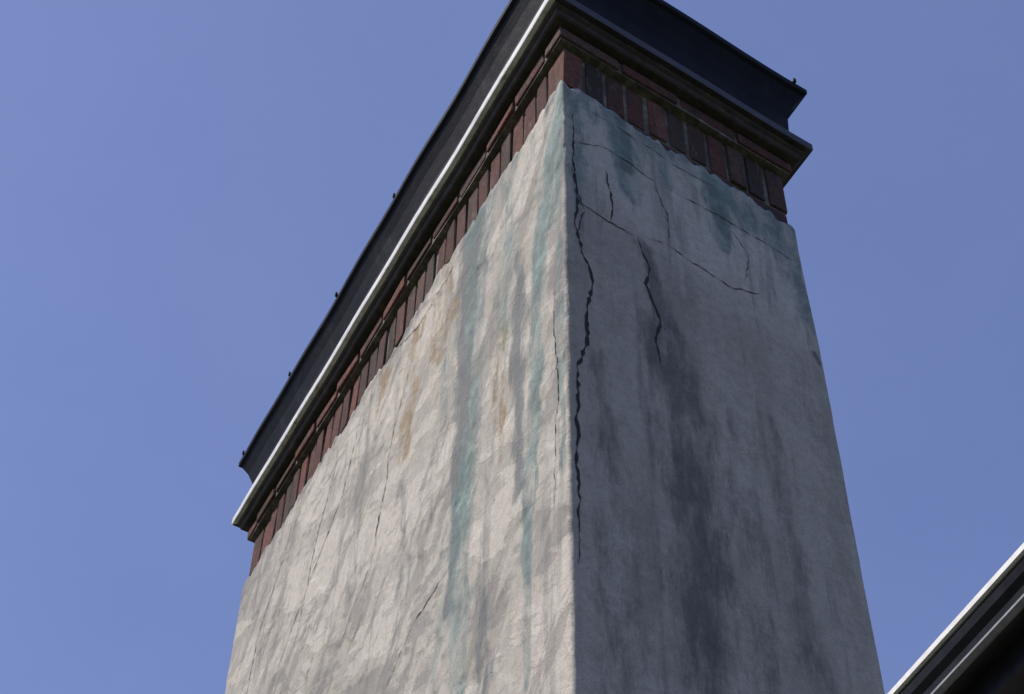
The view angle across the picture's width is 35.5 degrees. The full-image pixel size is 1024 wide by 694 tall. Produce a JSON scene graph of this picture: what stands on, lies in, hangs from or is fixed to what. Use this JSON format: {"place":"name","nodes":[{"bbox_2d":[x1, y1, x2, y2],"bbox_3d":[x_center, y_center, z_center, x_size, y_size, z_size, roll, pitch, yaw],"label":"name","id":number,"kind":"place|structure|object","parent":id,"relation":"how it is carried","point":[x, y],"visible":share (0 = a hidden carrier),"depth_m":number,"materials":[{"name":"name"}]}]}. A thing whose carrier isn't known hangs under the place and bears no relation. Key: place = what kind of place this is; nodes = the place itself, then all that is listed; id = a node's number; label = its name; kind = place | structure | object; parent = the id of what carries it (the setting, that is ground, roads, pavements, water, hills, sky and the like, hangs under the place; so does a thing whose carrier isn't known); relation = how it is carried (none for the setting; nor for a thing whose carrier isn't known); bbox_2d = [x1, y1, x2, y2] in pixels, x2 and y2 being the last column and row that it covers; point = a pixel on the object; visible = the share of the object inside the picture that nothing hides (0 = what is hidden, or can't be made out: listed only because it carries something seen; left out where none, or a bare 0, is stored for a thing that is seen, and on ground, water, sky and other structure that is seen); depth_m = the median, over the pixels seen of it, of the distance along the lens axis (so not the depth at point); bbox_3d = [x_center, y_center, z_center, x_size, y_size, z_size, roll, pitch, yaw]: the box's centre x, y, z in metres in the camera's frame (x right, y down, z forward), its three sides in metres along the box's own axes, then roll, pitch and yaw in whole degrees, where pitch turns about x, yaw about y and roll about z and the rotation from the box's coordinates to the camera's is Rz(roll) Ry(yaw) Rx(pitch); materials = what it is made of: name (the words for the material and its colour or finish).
{"place":"outdoors","nodes":[
{"label":"outdoors","id":0,"kind":"place"},
{"bbox_2d":[0,0,1023,693],"label":"sky","id":1,"kind":"structure","parent":0,"point":[189,189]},
{"bbox_2d":[225,0,884,693],"bbox_3d":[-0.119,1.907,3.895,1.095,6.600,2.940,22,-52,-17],"label":"brick chimney","id":2,"kind":"object","parent":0,"point":[549,412],"visible":1,"depth_m":4.46,"materials":[{"name":"paint"}]},
{"bbox_3d":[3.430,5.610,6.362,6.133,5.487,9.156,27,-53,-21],"label":"house wall","id":3,"kind":"object","parent":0,"visible":0},
{"bbox_2d":[1002,672,1023,693],"bbox_3d":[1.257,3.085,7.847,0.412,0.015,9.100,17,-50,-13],"label":"soffit","id":4,"kind":"structure","parent":3,"relation":"on","point":[1016,686],"depth_m":6.27,"materials":[{"name":"black"}]},
{"bbox_2d":[964,631,1023,693],"bbox_3d":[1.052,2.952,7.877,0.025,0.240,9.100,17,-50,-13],"label":"fascia board","id":5,"kind":"object","parent":4,"relation":"attached to","point":[1003,672],"depth_m":6.29,"materials":[{"name":"black"}]},
{"bbox_2d":[900,558,1023,693],"bbox_3d":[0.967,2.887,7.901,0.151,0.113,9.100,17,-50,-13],"label":"gutter trough","id":6,"kind":"object","parent":5,"relation":"attached to","point":[1004,596],"depth_m":6.33,"materials":[{"name":"black metal"}]},
{"bbox_2d":[888,543,1023,693],"bbox_3d":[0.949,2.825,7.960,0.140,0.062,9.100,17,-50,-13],"label":"white drip edge","id":7,"kind":"object","parent":6,"relation":"on","point":[967,611],"depth_m":6.38,"materials":[{"name":"white metal"}]},
{"bbox_2d":[931,594,1023,693],"bbox_3d":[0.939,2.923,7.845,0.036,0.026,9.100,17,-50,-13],"label":"gutter bead","id":8,"kind":"object","parent":6,"relation":"attached to","point":[983,643],"depth_m":6.27,"materials":[{"name":"black metal"}]}
]}

